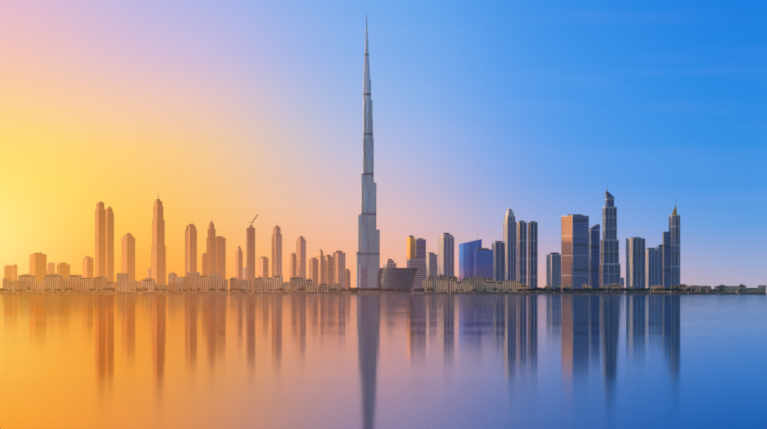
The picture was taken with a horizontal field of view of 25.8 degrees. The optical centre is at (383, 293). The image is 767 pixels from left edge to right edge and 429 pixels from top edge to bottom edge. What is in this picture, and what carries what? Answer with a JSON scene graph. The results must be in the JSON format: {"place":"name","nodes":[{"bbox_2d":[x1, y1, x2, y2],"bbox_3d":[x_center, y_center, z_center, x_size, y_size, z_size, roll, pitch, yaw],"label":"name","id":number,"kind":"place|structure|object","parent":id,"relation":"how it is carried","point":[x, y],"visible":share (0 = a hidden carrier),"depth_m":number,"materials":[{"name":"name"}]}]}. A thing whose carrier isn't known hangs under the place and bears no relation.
{"place":"outdoors","nodes":[
{"label":"outdoors","id":0,"kind":"place"},
{"bbox_2d":[0,295,766,428],"bbox_3d":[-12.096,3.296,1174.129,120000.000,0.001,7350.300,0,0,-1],"label":"water","id":1,"kind":"structure","parent":0,"point":[383,361],"depth_m":80.70,"materials":[{"name":"blue liquid"}]},
{"bbox_2d":[0,0,766,293],"label":"sky","id":2,"kind":"structure","parent":0,"point":[235,111],"materials":[{"name":"blue"}]},
{"bbox_3d":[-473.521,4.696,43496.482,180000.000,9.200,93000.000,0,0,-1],"label":"ground","id":3,"kind":"structure","parent":0,"visible":0},
{"bbox_2d":[4,265,12,282],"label":"building","id":4,"kind":"structure","parent":3,"relation":"on","point":[8,271],"depth_m":7528.09,"materials":[{"name":"orange glass"}]},
{"bbox_2d":[13,264,16,279],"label":"building","id":5,"kind":"structure","parent":3,"relation":"on","point":[14,271],"depth_m":7568.03,"materials":[{"name":"orange glass"}]},
{"bbox_2d":[30,253,46,282],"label":"tower","id":6,"kind":"structure","parent":3,"relation":"on","point":[38,265],"depth_m":5592.74,"materials":[{"name":"metal"}]},
{"bbox_2d":[48,262,54,273],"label":"building","id":7,"kind":"structure","parent":3,"relation":"on","point":[51,268],"depth_m":7684.45,"materials":[{"name":"metal"}]},
{"bbox_2d":[57,263,69,278],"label":"building","id":8,"kind":"structure","parent":3,"relation":"on","point":[63,269],"depth_m":5590.69,"materials":[{"name":"metal"}]},
{"bbox_2d":[2,273,168,293],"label":"low-rise buildings","id":9,"kind":"structure","parent":3,"relation":"on","point":[123,283],"depth_m":4974.84,"materials":[{"name":"beige concrete"}]},
{"bbox_2d":[83,256,93,277],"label":"tower","id":10,"kind":"structure","parent":3,"relation":"on","point":[87,266],"depth_m":5493.03,"materials":[{"name":"metal"}]},
{"bbox_2d":[95,202,105,276],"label":"tower","id":11,"kind":"structure","parent":3,"relation":"on","point":[100,240],"depth_m":5292.84,"materials":[{"name":"metal"}]},
{"bbox_2d":[106,207,113,280],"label":"tower","id":12,"kind":"structure","parent":3,"relation":"on","point":[109,243],"depth_m":5323.35,"materials":[{"name":"metal"}]},
{"bbox_2d":[122,233,134,280],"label":"tower","id":13,"kind":"structure","parent":3,"relation":"on","point":[128,252],"depth_m":5395.14,"materials":[{"name":"concrete"}]},
{"bbox_2d":[147,268,150,277],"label":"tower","id":14,"kind":"structure","parent":3,"relation":"on","point":[148,272],"depth_m":8370.26,"materials":[{"name":"metal"}]},
{"bbox_2d":[151,190,165,284],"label":"tower","id":15,"kind":"structure","parent":3,"relation":"on","point":[158,260],"depth_m":5198.36,"materials":[{"name":"metal"}]},
{"bbox_2d":[185,224,196,276],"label":"tower","id":16,"kind":"structure","parent":3,"relation":"on","point":[190,247],"depth_m":5296.22,"materials":[{"name":"metal"}]},
{"bbox_2d":[202,253,206,274],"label":"tower","id":17,"kind":"structure","parent":3,"relation":"on","point":[204,263],"depth_m":5314.18,"materials":[{"name":"metal"}]},
{"bbox_2d":[207,218,216,274],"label":"tower","id":18,"kind":"structure","parent":3,"relation":"on","point":[211,253],"depth_m":5297.21,"materials":[{"name":"metal"}]},
{"bbox_2d":[216,236,225,278],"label":"tower","id":19,"kind":"structure","parent":3,"relation":"on","point":[221,255],"depth_m":5335.12,"materials":[{"name":"concrete"}]},
{"bbox_2d":[235,246,242,279],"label":"tower","id":20,"kind":"structure","parent":3,"relation":"on","point":[239,264],"depth_m":5595.97,"materials":[{"name":"concrete"}]},
{"bbox_2d":[168,271,312,293],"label":"low-rise buildings","id":21,"kind":"structure","parent":3,"relation":"on","point":[193,280],"depth_m":4982.87,"materials":[{"name":"beige concrete"}]},
{"bbox_2d":[243,267,245,278],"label":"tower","id":22,"kind":"structure","parent":3,"relation":"on","point":[244,272],"depth_m":7564.06,"materials":[{"name":"metal"}]},
{"bbox_2d":[246,214,257,293],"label":"tower under construction","id":23,"kind":"structure","parent":3,"relation":"on","point":[250,252],"depth_m":5396.29,"materials":[{"name":"concrete"}]},
{"bbox_2d":[258,257,268,277],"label":"tower","id":24,"kind":"structure","parent":3,"relation":"on","point":[263,267],"depth_m":5698.23,"materials":[{"name":"metal"}]},
{"bbox_2d":[272,226,281,277],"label":"tower","id":25,"kind":"structure","parent":3,"relation":"on","point":[276,252],"depth_m":5299.61,"materials":[{"name":"metal"}]},
{"bbox_2d":[289,253,295,282],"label":"tower","id":26,"kind":"structure","parent":3,"relation":"on","point":[292,264],"depth_m":5497.14,"materials":[{"name":"concrete"}]},
{"bbox_2d":[296,236,305,276],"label":"tower","id":27,"kind":"structure","parent":3,"relation":"on","point":[301,256],"depth_m":5450.04,"materials":[{"name":"concrete"}]},
{"bbox_2d":[309,258,317,284],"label":"tower","id":28,"kind":"structure","parent":3,"relation":"on","point":[313,269],"depth_m":5598.90,"materials":[{"name":"concrete"}]},
{"bbox_2d":[294,282,342,293],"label":"low-rise building","id":29,"kind":"structure","parent":3,"relation":"on","point":[320,287],"depth_m":4939.67,"materials":[{"name":"concrete"}]},
{"bbox_2d":[316,250,324,284],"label":"tower","id":30,"kind":"structure","parent":3,"relation":"on","point":[320,257],"depth_m":5648.60,"materials":[{"name":"concrete"}]},
{"bbox_2d":[324,255,332,284],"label":"tower","id":31,"kind":"structure","parent":3,"relation":"on","point":[328,269],"depth_m":5599.53,"materials":[{"name":"concrete"}]},
{"bbox_2d":[333,251,344,293],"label":"tower","id":32,"kind":"structure","parent":3,"relation":"on","point":[338,266],"depth_m":5402.85,"materials":[{"name":"concrete"}]},
{"bbox_2d":[345,269,350,293],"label":"tower","id":33,"kind":"structure","parent":3,"relation":"on","point":[347,279],"depth_m":5598.63,"materials":[{"name":"metal"}]},
{"bbox_2d":[349,15,379,293],"bbox_3d":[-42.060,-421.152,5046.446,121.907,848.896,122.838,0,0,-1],"label":"skyscraper","id":34,"kind":"structure","parent":3,"relation":"on","point":[367,262],"depth_m":5027.17,"materials":[{"name":"grey glass"}]},
{"bbox_2d":[0,286,747,293],"bbox_3d":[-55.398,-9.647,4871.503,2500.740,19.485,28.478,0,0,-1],"label":"promenade trees","id":35,"kind":"object","parent":3,"relation":"on","point":[520,290],"visible":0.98,"depth_m":4873.13,"materials":[{"name":"green plant"}]},
{"bbox_2d":[0,292,766,294],"bbox_3d":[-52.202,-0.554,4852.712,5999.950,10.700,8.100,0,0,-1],"label":"quay promenade","id":36,"kind":"structure","parent":3,"relation":"on","point":[380,294],"depth_m":4848.89,"materials":[{"name":"concrete"}]},
{"bbox_2d":[383,259,396,267],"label":"building","id":37,"kind":"structure","parent":3,"relation":"on","point":[389,263],"depth_m":5603.85,"materials":[{"name":"metal"}]},
{"bbox_2d":[377,268,417,293],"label":"building","id":38,"kind":"structure","parent":3,"relation":"on","point":[395,278],"depth_m":4999.60,"materials":[{"name":"grey glass"}]},
{"bbox_2d":[407,235,414,258],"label":"tower","id":39,"kind":"structure","parent":3,"relation":"on","point":[410,246],"depth_m":5503.17,"materials":[{"name":"gold glass"}]},
{"bbox_2d":[407,257,425,293],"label":"building","id":40,"kind":"structure","parent":3,"relation":"on","point":[419,263],"depth_m":5451.97,"materials":[{"name":"grey glass"}]},
{"bbox_2d":[415,238,425,258],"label":"tower","id":41,"kind":"structure","parent":3,"relation":"on","point":[420,247],"depth_m":5521.30,"materials":[{"name":"grey glass"}]},
{"bbox_2d":[426,252,436,279],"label":"tower","id":42,"kind":"structure","parent":3,"relation":"on","point":[431,263],"depth_m":5604.47,"materials":[{"name":"metal"}]},
{"bbox_2d":[439,233,453,276],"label":"tower","id":43,"kind":"structure","parent":3,"relation":"on","point":[446,254],"depth_m":5404.65,"materials":[{"name":"metal"}]},
{"bbox_2d":[428,275,506,293],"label":"low-rise building","id":44,"kind":"structure","parent":3,"relation":"on","point":[472,280],"depth_m":5064.39,"materials":[{"name":"concrete"}]},
{"bbox_2d":[459,232,481,281],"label":"skyscraper","id":45,"kind":"structure","parent":3,"relation":"on","point":[466,259],"depth_m":5316.07,"materials":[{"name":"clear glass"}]},
{"bbox_2d":[422,278,521,293],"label":"low-rise buildings","id":46,"kind":"structure","parent":3,"relation":"on","point":[489,286],"depth_m":4982.54,"materials":[{"name":"beige concrete"}]},
{"bbox_2d":[474,248,492,280],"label":"building","id":47,"kind":"structure","parent":3,"relation":"on","point":[483,262],"depth_m":5153.37,"materials":[{"name":"blue glass"}]},
{"bbox_2d":[492,241,504,281],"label":"tower","id":48,"kind":"structure","parent":3,"relation":"on","point":[498,248],"depth_m":5405.56,"materials":[{"name":"grey glass"}]},
{"bbox_2d":[503,209,516,280],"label":"tower","id":49,"kind":"structure","parent":3,"relation":"on","point":[509,231],"depth_m":5506.32,"materials":[{"name":"grey glass"}]},
{"bbox_2d":[517,221,526,284],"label":"tower","id":50,"kind":"structure","parent":3,"relation":"on","point":[522,251],"depth_m":5305.23,"materials":[{"name":"grey glass"}]},
{"bbox_2d":[528,221,537,287],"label":"tower","id":51,"kind":"structure","parent":3,"relation":"on","point":[533,254],"depth_m":5305.33,"materials":[{"name":"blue glass"}]},
{"bbox_2d":[546,252,560,287],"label":"tower","id":52,"kind":"structure","parent":3,"relation":"on","point":[553,269],"depth_m":5407.31,"materials":[{"name":"glass"}]},
{"bbox_2d":[561,214,588,291],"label":"tower","id":53,"kind":"structure","parent":3,"relation":"on","point":[574,250],"depth_m":5212.59,"materials":[{"name":"grey glass"}]},
{"bbox_2d":[589,224,599,287],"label":"tower","id":54,"kind":"structure","parent":3,"relation":"on","point":[594,246],"depth_m":5407.66,"materials":[{"name":"blue glass"}]},
{"bbox_2d":[599,180,620,293],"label":"skyscraper","id":55,"kind":"structure","parent":3,"relation":"on","point":[609,269],"depth_m":5317.39,"materials":[{"name":"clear glass"}]},
{"bbox_2d":[521,283,710,293],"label":"low-rise buildings","id":56,"kind":"structure","parent":3,"relation":"on","point":[706,289],"depth_m":4994.68,"materials":[{"name":"concrete"}]},
{"bbox_2d":[626,237,644,288],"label":"tower","id":57,"kind":"structure","parent":3,"relation":"on","point":[635,262],"depth_m":5311.11,"materials":[{"name":"blue glass"}]},
{"bbox_2d":[645,248,657,288],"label":"tower","id":58,"kind":"structure","parent":3,"relation":"on","point":[651,266],"depth_m":5510.82,"materials":[{"name":"blue glass"}]},
{"bbox_2d":[654,245,662,285],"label":"tower","id":59,"kind":"structure","parent":3,"relation":"on","point":[660,264],"depth_m":5525.94,"materials":[{"name":"blue glass"}]},
{"bbox_2d":[663,199,679,287],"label":"skyscraper","id":60,"kind":"structure","parent":3,"relation":"on","point":[671,256],"depth_m":5328.41,"materials":[{"name":"blue glass"}]},
{"bbox_2d":[711,284,765,293],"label":"low-rise building","id":61,"kind":"structure","parent":3,"relation":"on","point":[760,289],"depth_m":5277.78,"materials":[{"name":"grey concrete"}]}
]}

